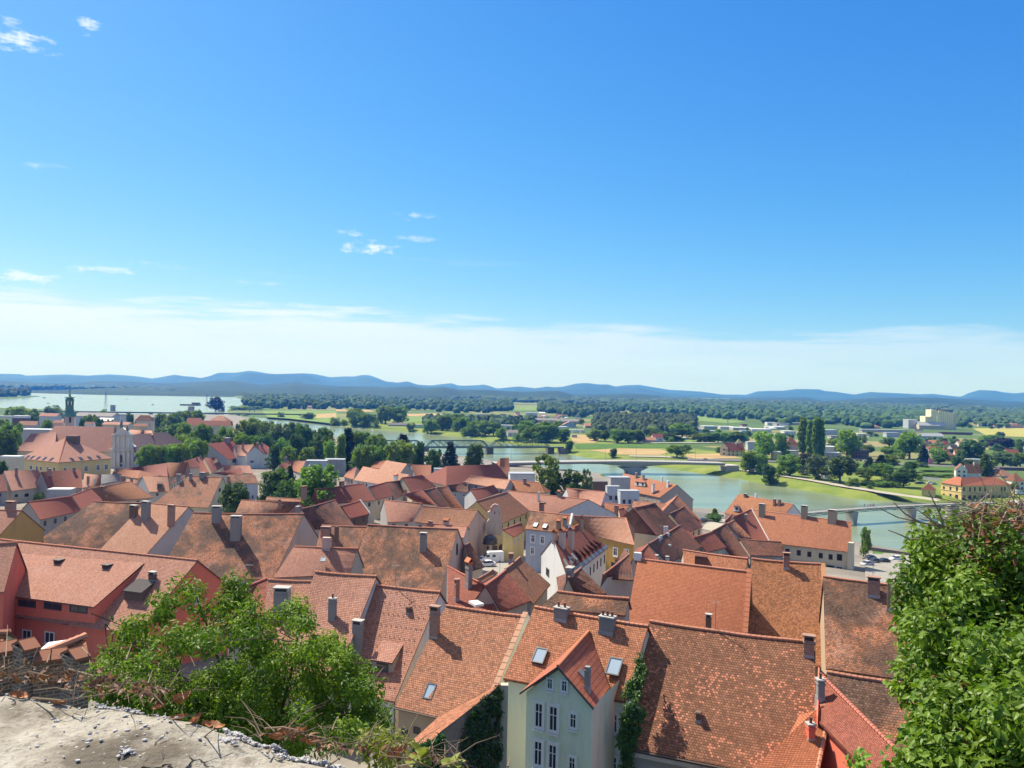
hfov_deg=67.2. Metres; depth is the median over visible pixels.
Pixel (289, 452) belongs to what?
leafy tree
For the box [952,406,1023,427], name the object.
woods
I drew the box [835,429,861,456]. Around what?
leafy tree
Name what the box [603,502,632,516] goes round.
town house
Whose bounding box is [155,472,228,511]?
town house
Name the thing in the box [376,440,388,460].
leafy tree
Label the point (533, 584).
town house
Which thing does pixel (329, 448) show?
leafy tree
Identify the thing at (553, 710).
window
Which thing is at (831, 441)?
bush
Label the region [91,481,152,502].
town house
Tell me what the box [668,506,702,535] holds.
town house
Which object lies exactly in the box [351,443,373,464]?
leafy tree
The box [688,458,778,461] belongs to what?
road
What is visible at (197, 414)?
leafy tree
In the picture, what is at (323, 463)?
house
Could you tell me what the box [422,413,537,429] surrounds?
woods
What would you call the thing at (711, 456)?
field
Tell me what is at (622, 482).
house
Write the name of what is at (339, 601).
town house
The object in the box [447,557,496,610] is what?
town house
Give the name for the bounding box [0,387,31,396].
woods
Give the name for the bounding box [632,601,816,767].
town house
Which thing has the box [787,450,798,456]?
house
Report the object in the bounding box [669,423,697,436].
leafy tree
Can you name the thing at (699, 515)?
street
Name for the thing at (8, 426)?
leafy tree
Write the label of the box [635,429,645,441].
leafy tree
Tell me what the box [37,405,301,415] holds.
dam bridge
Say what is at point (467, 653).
town house
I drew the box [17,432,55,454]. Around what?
church wing
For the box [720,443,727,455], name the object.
house
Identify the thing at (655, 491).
town house
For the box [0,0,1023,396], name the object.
sky
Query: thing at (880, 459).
spruce tree
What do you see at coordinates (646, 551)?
town house
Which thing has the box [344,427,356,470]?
conifer tree
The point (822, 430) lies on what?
poplar tree
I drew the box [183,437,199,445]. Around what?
leafy tree
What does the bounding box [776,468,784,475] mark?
bush
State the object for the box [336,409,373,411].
field
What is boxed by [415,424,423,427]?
house
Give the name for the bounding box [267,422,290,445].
leafy tree
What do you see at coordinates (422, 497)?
town house
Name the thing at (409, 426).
bush
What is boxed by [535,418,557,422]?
house
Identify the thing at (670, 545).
town house
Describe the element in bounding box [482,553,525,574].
square
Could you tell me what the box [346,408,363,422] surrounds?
leafy tree
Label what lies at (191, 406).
control tower
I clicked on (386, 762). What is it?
shrub
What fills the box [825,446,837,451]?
house
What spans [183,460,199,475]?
town house
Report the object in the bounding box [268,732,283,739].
dry leaf
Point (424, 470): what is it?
town house
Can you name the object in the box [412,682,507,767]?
outbuilding
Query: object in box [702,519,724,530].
street
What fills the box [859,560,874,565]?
parked car
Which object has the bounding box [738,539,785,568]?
town house
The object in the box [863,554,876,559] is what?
parked car
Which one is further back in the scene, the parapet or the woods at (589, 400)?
the woods at (589, 400)
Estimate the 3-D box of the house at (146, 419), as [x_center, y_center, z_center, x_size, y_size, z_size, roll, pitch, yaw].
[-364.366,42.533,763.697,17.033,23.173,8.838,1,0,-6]
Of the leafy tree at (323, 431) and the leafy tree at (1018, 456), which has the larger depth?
the leafy tree at (1018, 456)
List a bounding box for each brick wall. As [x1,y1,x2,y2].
[0,638,16,696]
[11,637,40,699]
[33,646,67,703]
[60,645,90,709]
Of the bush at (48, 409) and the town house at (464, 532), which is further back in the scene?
the bush at (48, 409)
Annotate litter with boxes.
[0,657,439,761]
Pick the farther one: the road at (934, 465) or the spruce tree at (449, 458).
the road at (934, 465)
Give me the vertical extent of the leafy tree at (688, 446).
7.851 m
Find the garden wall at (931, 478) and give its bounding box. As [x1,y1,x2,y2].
[922,477,940,480]
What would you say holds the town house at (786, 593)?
on the ground
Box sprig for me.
[843,746,871,767]
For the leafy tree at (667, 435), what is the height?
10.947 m
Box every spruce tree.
[283,466,297,497]
[438,441,460,467]
[862,457,873,467]
[874,454,892,475]
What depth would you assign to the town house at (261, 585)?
80.85 m
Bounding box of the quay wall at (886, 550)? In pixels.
[870,547,910,554]
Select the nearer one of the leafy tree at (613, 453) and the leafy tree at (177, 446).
the leafy tree at (177, 446)
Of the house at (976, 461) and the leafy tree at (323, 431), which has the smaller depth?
the leafy tree at (323, 431)
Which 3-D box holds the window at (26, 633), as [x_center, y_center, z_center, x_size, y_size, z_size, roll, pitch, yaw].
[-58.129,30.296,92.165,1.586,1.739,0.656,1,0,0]
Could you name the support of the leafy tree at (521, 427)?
on the ground
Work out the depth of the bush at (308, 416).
1274.88 m
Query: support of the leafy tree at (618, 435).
on the ground
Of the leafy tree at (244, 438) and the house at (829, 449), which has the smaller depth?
the leafy tree at (244, 438)
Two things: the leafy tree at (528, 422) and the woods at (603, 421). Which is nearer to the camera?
the leafy tree at (528, 422)
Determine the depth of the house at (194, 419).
661.80 m
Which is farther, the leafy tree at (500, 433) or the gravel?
the leafy tree at (500, 433)
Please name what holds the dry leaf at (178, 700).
on the twigs
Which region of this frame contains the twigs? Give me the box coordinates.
[0,625,510,767]
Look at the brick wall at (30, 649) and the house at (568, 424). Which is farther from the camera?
the house at (568, 424)
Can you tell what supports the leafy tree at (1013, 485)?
on the ground
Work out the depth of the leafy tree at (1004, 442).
860.83 m
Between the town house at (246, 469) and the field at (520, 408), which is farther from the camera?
the field at (520, 408)
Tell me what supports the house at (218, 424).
on the ground
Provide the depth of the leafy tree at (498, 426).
924.88 m
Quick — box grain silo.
[920,408,955,429]
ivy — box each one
[408,732,447,767]
[459,684,503,767]
[615,651,648,767]
[877,464,1023,767]
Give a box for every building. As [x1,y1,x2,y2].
[903,419,916,428]
[941,476,1010,499]
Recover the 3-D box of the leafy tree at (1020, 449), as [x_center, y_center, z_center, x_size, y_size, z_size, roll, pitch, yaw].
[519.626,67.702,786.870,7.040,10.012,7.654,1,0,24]
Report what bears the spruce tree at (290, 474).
on the ground
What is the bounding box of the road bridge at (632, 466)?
[480,458,738,473]
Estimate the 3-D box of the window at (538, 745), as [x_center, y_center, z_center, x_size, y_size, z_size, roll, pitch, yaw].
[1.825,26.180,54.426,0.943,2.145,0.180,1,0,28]
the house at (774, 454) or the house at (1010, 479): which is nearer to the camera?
the house at (1010, 479)
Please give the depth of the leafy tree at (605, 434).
861.29 m
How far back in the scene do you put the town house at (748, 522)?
202.04 m
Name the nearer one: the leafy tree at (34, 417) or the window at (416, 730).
the window at (416, 730)
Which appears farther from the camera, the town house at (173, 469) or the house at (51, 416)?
the house at (51, 416)
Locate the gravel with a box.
[0,693,344,767]
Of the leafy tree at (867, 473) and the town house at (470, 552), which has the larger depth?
the leafy tree at (867, 473)
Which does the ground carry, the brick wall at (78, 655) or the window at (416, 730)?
the brick wall at (78, 655)
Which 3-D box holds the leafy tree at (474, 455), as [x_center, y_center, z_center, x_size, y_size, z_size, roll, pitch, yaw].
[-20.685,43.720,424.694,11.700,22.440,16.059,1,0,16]
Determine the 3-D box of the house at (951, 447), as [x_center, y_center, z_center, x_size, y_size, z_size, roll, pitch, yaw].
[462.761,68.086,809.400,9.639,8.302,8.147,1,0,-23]
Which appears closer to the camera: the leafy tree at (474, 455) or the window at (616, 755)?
the window at (616, 755)
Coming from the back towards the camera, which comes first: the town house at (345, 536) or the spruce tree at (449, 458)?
the spruce tree at (449, 458)
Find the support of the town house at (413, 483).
on the ground
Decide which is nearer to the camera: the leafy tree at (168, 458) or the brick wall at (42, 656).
the brick wall at (42, 656)
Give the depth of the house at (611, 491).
317.72 m
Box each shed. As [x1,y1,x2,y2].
[699,425,717,428]
[717,426,732,428]
[729,427,749,429]
[749,428,771,431]
[764,426,785,429]
[772,423,789,425]
[780,430,795,434]
[824,429,838,434]
[827,435,837,438]
[915,421,945,429]
[938,432,972,434]
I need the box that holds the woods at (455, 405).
[350,395,513,412]
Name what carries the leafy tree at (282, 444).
on the ground
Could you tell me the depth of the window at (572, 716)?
53.24 m
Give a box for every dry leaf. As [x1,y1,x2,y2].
[9,691,29,698]
[30,673,52,679]
[50,698,66,704]
[65,670,72,678]
[96,674,117,683]
[151,702,165,709]
[169,713,186,719]
[173,689,189,703]
[186,712,200,724]
[201,720,224,729]
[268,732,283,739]
[282,726,306,736]
[305,736,316,744]
[388,743,406,755]
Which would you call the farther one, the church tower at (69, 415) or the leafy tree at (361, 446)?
the church tower at (69, 415)
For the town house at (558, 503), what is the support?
on the ground
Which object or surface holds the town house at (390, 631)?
on the ground
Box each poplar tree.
[796,416,807,453]
[804,420,812,455]
[811,416,822,454]
[819,419,825,455]
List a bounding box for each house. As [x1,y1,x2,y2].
[0,416,11,424]
[0,455,24,470]
[0,474,7,504]
[0,500,45,542]
[0,538,231,665]
[0,541,26,634]
[0,629,18,640]
[2,468,39,502]
[12,415,30,425]
[19,421,39,428]
[20,428,51,441]
[21,496,79,535]
[24,435,111,477]
[35,467,81,498]
[39,413,61,426]
[42,501,140,548]
[45,632,90,668]
[47,487,75,498]
[52,420,63,427]
[71,488,102,509]
[75,412,119,425]
[82,473,100,490]
[84,422,95,426]
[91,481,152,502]
[100,418,114,421]
[101,474,125,485]
[101,500,193,555]
[102,422,132,430]
[112,469,160,481]
[120,414,133,421]
[123,463,167,476]
[126,478,137,485]
[129,430,152,436]
[133,423,149,429]
[134,415,154,432]
[138,476,169,502]
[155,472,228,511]
[167,463,189,488]
[169,505,318,585]
[170,474,184,489]
[181,456,208,475]
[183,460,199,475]
[186,418,201,420]
[187,420,232,435]
[202,457,221,474]
[204,437,237,465]
[207,468,242,484]
[210,416,232,429]
[222,465,252,474]
[227,475,258,499]
[227,564,267,685]
[232,443,254,464]
[236,493,304,512]
[246,443,270,467]
[262,578,311,700]
[266,497,301,501]
[274,537,363,579]
[275,461,289,470]
[281,570,381,733]
[284,457,306,478]
[295,499,353,536]
[300,481,375,523]
[306,459,327,474]
[317,524,366,549]
[324,458,345,475]
[341,499,369,525]
[342,564,447,742]
[344,467,358,484]
[354,466,409,488]
[359,524,463,600]
[368,482,391,519]
[370,460,385,468]
[380,460,412,475]
[380,493,422,526]
[387,423,406,425]
[387,480,403,500]
[394,604,529,767]
[400,471,435,501]
[403,489,437,506]
[410,464,431,476]
[412,487,449,507]
[414,506,486,556]
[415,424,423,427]
[422,518,469,543]
[425,464,507,487]
[436,483,462,508]
[447,482,467,508]
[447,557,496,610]
[462,540,483,578]
[464,476,513,493]
[464,485,499,508]
[468,491,529,549]
[475,555,530,613]
[477,569,497,582]
[496,458,509,476]
[502,522,524,561]
[503,601,651,767]
[504,552,549,615]
[506,430,518,436]
[507,490,618,516]
[508,472,534,481]
[511,478,550,494]
[525,510,573,571]
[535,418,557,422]
[540,515,607,599]
[541,590,631,620]
[556,557,606,594]
[560,419,579,423]
[562,421,575,427]
[562,488,609,506]
[572,515,634,570]
[583,423,590,427]
[590,480,607,490]
[600,549,633,599]
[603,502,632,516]
[605,485,619,503]
[608,476,630,488]
[617,489,639,506]
[618,507,627,516]
[622,473,693,510]
[623,502,676,555]
[629,552,752,633]
[631,544,658,587]
[632,501,665,508]
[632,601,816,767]
[642,437,655,441]
[648,525,701,561]
[651,433,663,441]
[661,495,702,534]
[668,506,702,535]
[669,525,694,537]
[680,549,749,569]
[694,524,726,554]
[712,523,749,561]
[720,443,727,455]
[724,493,800,517]
[724,514,733,523]
[725,442,744,455]
[727,520,750,539]
[733,505,768,540]
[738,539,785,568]
[745,441,755,449]
[748,552,825,691]
[753,503,854,569]
[754,704,827,767]
[771,451,781,458]
[787,437,797,449]
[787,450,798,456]
[814,664,904,767]
[819,561,913,680]
[824,452,841,459]
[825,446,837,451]
[826,670,916,747]
[851,449,867,458]
[856,433,866,437]
[922,483,935,496]
[946,445,958,448]
[946,452,954,460]
[954,463,966,477]
[963,462,981,476]
[964,458,978,463]
[989,469,1011,477]
[1003,424,1023,427]
[1004,449,1019,453]
[1005,473,1023,490]
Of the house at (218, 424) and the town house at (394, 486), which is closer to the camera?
the town house at (394, 486)
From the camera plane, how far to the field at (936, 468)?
612.71 m
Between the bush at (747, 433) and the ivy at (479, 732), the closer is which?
the ivy at (479, 732)
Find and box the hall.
[995,466,1023,470]
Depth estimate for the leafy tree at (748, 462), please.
550.33 m
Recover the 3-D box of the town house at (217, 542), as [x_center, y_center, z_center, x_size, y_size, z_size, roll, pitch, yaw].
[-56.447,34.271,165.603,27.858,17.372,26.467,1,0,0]
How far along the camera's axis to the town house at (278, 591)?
78.63 m
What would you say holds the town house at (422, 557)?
on the ground
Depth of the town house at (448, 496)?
279.64 m
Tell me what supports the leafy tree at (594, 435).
on the ground
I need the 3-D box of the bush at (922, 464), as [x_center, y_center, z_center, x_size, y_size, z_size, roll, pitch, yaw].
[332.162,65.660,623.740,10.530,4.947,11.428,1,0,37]
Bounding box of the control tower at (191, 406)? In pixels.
[180,402,200,414]
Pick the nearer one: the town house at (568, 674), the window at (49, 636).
the town house at (568, 674)
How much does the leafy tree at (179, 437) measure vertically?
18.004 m
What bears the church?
on the ground
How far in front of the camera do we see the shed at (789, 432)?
1087.93 m
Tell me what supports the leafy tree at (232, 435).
on the ground
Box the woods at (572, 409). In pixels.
[537,400,612,417]
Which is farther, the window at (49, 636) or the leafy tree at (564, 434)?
the leafy tree at (564, 434)
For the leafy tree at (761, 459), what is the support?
on the ground
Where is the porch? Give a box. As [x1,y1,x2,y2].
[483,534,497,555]
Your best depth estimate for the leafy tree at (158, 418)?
853.98 m
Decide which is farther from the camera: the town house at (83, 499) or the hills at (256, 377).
the hills at (256, 377)
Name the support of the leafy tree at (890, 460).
on the ground
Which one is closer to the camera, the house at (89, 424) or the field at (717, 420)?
the house at (89, 424)
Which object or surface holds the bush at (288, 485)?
on the ground
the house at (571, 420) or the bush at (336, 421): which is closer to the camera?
the bush at (336, 421)
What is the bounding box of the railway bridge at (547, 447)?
[386,440,568,453]
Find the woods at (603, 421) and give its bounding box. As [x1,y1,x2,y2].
[591,411,698,435]
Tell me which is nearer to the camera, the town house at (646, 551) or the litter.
the litter
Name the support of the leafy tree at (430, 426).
on the ground
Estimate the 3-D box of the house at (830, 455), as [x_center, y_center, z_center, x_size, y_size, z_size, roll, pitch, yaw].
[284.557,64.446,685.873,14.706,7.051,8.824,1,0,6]
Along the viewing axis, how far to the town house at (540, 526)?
179.17 m
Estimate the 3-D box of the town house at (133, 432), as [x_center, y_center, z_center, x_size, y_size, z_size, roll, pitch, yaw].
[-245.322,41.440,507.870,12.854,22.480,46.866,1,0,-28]
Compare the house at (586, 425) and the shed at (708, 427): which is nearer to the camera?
the house at (586, 425)
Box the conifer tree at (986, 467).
[978,453,994,475]
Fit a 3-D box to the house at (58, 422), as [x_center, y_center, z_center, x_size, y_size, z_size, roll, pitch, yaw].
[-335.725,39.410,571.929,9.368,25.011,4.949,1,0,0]
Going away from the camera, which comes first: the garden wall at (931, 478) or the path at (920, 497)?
the path at (920, 497)
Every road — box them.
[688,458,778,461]
[899,463,955,466]
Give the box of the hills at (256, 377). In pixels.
[0,371,1023,401]
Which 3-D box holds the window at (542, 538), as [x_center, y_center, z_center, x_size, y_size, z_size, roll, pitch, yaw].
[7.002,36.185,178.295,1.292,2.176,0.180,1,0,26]
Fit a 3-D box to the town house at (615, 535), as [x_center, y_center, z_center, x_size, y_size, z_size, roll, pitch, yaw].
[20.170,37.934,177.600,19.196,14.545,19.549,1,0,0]
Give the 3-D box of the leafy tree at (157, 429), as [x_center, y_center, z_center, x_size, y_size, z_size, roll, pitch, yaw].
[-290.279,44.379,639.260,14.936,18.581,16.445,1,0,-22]
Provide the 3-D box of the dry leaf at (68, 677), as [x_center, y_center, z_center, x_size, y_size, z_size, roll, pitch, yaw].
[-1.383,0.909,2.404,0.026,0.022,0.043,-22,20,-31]
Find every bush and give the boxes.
[32,491,45,500]
[42,405,61,412]
[98,409,108,412]
[227,406,248,409]
[247,406,262,409]
[268,478,298,497]
[277,412,284,418]
[299,412,315,418]
[330,417,339,425]
[340,419,348,424]
[371,421,378,427]
[406,422,416,430]
[459,427,468,435]
[512,434,520,439]
[705,513,722,521]
[745,430,752,436]
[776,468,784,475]
[826,438,837,445]
[844,477,860,486]
[869,480,890,486]
[887,481,902,486]
[916,462,928,467]
[976,434,1003,440]
[989,458,998,466]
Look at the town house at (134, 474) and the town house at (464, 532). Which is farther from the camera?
the town house at (134, 474)
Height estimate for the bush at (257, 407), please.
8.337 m
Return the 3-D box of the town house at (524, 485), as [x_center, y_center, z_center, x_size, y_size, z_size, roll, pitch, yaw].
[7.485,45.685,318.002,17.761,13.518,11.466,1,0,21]
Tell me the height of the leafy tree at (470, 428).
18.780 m
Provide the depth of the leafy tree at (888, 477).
498.98 m
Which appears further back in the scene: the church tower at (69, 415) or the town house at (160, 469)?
the church tower at (69, 415)
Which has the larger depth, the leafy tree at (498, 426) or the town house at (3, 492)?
the leafy tree at (498, 426)
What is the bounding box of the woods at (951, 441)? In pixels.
[920,436,1023,449]
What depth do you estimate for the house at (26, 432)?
519.63 m
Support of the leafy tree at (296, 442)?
on the ground
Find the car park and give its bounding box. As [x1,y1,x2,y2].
[864,552,909,582]
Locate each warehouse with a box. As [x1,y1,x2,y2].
[859,429,907,432]
[883,432,900,436]
[917,433,942,437]
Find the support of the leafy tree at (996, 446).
on the ground
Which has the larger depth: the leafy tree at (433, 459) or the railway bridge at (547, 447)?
the railway bridge at (547, 447)
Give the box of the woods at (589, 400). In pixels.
[442,395,984,412]
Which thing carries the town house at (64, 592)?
on the ground
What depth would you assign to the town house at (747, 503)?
288.90 m
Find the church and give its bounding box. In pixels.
[48,420,136,468]
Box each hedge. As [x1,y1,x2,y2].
[859,481,888,486]
[919,470,952,471]
[922,473,955,477]
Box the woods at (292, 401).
[240,393,377,408]
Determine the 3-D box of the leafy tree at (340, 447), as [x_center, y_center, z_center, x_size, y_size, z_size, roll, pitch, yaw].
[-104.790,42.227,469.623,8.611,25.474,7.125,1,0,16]
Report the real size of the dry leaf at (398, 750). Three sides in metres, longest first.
0.050 x 0.030 x 0.026 m
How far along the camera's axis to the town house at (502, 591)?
84.58 m
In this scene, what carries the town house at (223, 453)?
on the ground
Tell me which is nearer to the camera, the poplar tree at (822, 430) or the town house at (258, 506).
the town house at (258, 506)
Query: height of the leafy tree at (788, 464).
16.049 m
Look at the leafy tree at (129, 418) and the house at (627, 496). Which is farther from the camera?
the leafy tree at (129, 418)
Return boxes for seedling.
[405,742,465,767]
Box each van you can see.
[481,550,503,561]
[1015,490,1023,494]
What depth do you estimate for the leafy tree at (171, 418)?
817.33 m
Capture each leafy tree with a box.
[0,418,9,427]
[0,421,22,443]
[0,429,19,455]
[0,460,8,473]
[3,406,18,415]
[8,406,30,415]
[10,428,22,448]
[24,408,39,416]
[27,413,38,420]
[39,418,52,428]
[78,418,85,425]
[81,567,396,760]
[83,414,97,421]
[93,418,103,426]
[126,413,135,422]
[134,444,150,466]
[145,443,161,464]
[153,445,166,464]
[154,413,166,429]
[154,426,168,432]
[160,413,183,428]
[161,443,176,462]
[167,423,179,436]
[169,442,183,462]
[174,433,186,440]
[175,409,194,422]
[176,421,193,435]
[178,444,192,462]
[181,431,196,442]
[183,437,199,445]
[188,440,202,457]
[191,409,205,419]
[192,422,214,443]
[192,439,209,458]
[205,396,224,410]
[207,435,224,443]
[214,425,232,441]
[218,480,249,512]
[224,429,244,443]
[231,420,259,437]
[233,434,251,444]
[245,435,259,445]
[248,416,263,435]
[255,466,297,500]
[257,434,275,447]
[258,420,274,436]
[265,444,279,470]
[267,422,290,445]
[275,438,289,464]
[279,446,296,463]
[287,420,301,439]
[289,433,305,459]
[291,463,339,506]
[295,424,314,448]
[297,447,314,460]
[308,434,327,459]
[314,427,335,443]
[322,439,335,457]
[335,433,347,469]
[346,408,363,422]
[348,409,361,424]
[348,444,374,471]
[351,430,365,446]
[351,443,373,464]
[356,412,368,425]
[359,413,377,425]
[364,433,384,446]
[368,445,385,467]
[375,405,396,423]
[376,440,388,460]
[383,439,415,466]
[389,406,408,422]
[396,433,410,443]
[412,441,426,464]
[422,419,441,433]
[423,448,441,472]
[432,415,451,430]
[449,414,463,427]
[451,417,470,431]
[463,443,483,464]
[464,421,479,435]
[474,420,496,435]
[489,423,502,435]
[494,427,507,439]
[517,419,533,426]
[517,424,529,431]
[519,426,535,441]
[531,420,560,441]
[532,423,558,442]
[532,453,563,495]
[558,428,569,441]
[560,469,583,490]
[565,440,573,452]
[580,468,592,489]
[585,429,603,440]
[600,430,611,440]
[609,428,624,442]
[609,448,617,456]
[622,429,636,442]
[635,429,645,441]
[647,426,659,434]
[663,432,675,440]
[665,444,689,456]
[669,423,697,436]
[682,444,692,451]
[690,433,709,441]
[701,428,709,432]
[703,432,716,440]
[709,432,727,441]
[720,432,733,441]
[731,431,745,440]
[738,435,749,442]
[740,450,756,472]
[752,430,775,455]
[753,453,767,473]
[760,463,781,484]
[773,432,791,455]
[775,454,803,475]
[797,453,810,468]
[803,453,828,478]
[819,455,859,482]
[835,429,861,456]
[854,467,875,480]
[859,527,872,556]
[860,444,875,455]
[868,462,894,478]
[879,437,896,445]
[879,445,895,455]
[882,474,901,483]
[884,454,900,466]
[892,467,919,486]
[893,431,926,458]
[902,461,917,470]
[929,448,950,463]
[951,456,962,465]
[955,449,961,456]
[959,440,984,458]
[961,459,974,464]
[986,437,1015,448]
[988,451,1019,466]
[993,444,1006,450]
[995,432,1005,436]
[1009,452,1023,466]
[1011,482,1019,492]
[1016,445,1023,452]
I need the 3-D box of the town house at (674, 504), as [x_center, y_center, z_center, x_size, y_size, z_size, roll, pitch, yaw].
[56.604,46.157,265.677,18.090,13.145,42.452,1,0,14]
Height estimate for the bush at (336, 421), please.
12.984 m
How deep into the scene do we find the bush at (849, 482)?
478.93 m
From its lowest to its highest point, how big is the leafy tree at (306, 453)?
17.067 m
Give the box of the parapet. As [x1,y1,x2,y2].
[0,696,325,767]
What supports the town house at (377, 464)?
on the ground
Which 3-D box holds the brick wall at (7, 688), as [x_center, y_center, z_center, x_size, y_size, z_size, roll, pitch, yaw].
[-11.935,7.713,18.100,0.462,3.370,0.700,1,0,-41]
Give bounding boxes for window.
[22,629,31,638]
[43,631,54,643]
[413,727,419,734]
[530,534,535,543]
[530,546,534,555]
[531,737,544,767]
[532,699,544,732]
[540,535,544,544]
[545,676,553,692]
[546,741,558,767]
[547,702,559,736]
[559,678,568,695]
[567,754,576,767]
[568,711,577,732]
[613,547,617,556]
[614,707,620,737]
[614,749,619,767]
[837,554,841,560]
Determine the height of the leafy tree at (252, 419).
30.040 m
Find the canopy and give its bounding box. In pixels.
[41,640,62,648]
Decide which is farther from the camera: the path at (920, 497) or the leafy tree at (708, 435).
the leafy tree at (708, 435)
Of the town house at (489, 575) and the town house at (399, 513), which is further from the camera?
the town house at (399, 513)
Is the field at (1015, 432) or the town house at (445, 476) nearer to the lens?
the town house at (445, 476)
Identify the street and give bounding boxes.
[694,511,723,521]
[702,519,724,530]
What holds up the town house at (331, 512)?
on the ground
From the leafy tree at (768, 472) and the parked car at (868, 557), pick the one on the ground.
the leafy tree at (768, 472)
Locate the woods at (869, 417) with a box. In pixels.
[821,403,930,428]
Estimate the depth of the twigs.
2.05 m
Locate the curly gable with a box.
[486,504,501,535]
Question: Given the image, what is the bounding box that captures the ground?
[0,388,1023,767]
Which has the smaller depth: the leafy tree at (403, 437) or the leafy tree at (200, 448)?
the leafy tree at (200, 448)
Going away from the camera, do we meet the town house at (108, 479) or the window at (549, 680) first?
the window at (549, 680)
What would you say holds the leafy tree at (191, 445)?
on the ground
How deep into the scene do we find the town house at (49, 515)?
212.62 m
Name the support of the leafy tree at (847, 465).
on the ground
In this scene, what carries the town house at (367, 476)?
on the ground
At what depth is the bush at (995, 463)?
634.80 m
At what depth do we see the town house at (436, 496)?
268.58 m
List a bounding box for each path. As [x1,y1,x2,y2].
[629,455,689,458]
[740,469,874,491]
[875,490,939,500]
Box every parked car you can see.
[482,559,496,566]
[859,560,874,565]
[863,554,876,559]
[869,557,880,562]
[880,558,890,561]
[889,555,903,559]
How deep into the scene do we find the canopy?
45.48 m
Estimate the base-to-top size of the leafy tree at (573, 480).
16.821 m
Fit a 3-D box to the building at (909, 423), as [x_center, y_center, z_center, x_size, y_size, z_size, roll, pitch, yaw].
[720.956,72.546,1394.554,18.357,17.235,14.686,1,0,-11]
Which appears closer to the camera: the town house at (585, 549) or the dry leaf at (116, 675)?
the dry leaf at (116, 675)
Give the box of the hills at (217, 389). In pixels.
[0,381,1023,407]
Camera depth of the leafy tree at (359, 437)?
537.22 m
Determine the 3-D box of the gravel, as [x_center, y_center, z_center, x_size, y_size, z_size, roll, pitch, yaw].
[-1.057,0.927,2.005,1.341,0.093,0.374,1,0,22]
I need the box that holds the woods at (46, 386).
[0,383,189,389]
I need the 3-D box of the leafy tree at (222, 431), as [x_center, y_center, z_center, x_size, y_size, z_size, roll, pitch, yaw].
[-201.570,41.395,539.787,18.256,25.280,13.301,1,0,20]
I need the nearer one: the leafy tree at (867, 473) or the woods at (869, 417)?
the leafy tree at (867, 473)
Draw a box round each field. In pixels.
[262,411,337,423]
[316,413,335,417]
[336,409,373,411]
[406,417,421,421]
[407,413,441,415]
[512,406,536,410]
[571,435,600,442]
[573,444,668,448]
[591,448,667,454]
[672,440,721,441]
[686,453,738,458]
[697,416,744,422]
[919,466,954,470]
[973,428,1023,436]
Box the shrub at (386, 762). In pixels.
[352,722,414,767]
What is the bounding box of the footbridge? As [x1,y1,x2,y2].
[800,500,995,523]
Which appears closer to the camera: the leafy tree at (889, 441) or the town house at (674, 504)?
the town house at (674, 504)
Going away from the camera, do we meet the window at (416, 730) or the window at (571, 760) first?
the window at (571, 760)
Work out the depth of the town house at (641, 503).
276.33 m
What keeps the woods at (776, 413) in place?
on the ground
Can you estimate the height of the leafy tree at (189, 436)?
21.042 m
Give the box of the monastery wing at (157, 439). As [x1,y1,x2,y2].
[132,432,182,467]
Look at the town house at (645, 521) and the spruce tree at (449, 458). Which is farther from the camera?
the spruce tree at (449, 458)
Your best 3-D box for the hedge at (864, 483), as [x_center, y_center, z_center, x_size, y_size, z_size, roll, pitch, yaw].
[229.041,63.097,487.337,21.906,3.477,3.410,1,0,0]
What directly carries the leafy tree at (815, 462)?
on the ground
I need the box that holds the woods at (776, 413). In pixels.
[609,398,822,425]
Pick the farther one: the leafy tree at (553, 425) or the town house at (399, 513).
the leafy tree at (553, 425)
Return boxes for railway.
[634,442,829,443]
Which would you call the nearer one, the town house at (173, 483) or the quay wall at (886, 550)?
the quay wall at (886, 550)
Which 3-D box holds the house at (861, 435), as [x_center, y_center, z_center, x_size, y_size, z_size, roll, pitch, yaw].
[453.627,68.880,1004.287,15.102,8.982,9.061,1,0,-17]
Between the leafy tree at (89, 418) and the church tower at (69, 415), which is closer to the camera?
the church tower at (69, 415)
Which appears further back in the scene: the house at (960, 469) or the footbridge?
the house at (960, 469)
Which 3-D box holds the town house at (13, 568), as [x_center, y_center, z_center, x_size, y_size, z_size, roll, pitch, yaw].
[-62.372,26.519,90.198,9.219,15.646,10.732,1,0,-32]
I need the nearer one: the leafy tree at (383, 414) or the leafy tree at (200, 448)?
the leafy tree at (200, 448)
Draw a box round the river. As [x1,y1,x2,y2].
[0,389,1022,551]
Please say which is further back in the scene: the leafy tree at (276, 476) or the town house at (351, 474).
the town house at (351, 474)
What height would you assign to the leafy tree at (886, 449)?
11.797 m
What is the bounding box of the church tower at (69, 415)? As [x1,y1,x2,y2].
[62,393,75,425]
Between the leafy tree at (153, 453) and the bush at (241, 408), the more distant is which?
the bush at (241, 408)
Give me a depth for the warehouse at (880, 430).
1211.40 m
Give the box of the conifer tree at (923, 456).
[915,445,929,462]
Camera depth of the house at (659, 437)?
873.38 m
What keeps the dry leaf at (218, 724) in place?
on the parapet
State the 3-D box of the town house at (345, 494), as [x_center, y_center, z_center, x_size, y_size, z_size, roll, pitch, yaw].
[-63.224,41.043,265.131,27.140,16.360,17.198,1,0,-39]
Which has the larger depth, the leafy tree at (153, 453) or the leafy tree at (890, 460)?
the leafy tree at (890, 460)
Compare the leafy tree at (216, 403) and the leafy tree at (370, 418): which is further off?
the leafy tree at (216, 403)
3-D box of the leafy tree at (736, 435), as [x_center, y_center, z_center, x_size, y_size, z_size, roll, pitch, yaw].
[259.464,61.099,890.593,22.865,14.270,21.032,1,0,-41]
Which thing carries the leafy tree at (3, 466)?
on the ground
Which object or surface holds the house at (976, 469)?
on the ground
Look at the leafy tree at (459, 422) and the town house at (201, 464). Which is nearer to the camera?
the town house at (201, 464)
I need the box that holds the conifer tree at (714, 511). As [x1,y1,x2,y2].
[710,508,718,518]

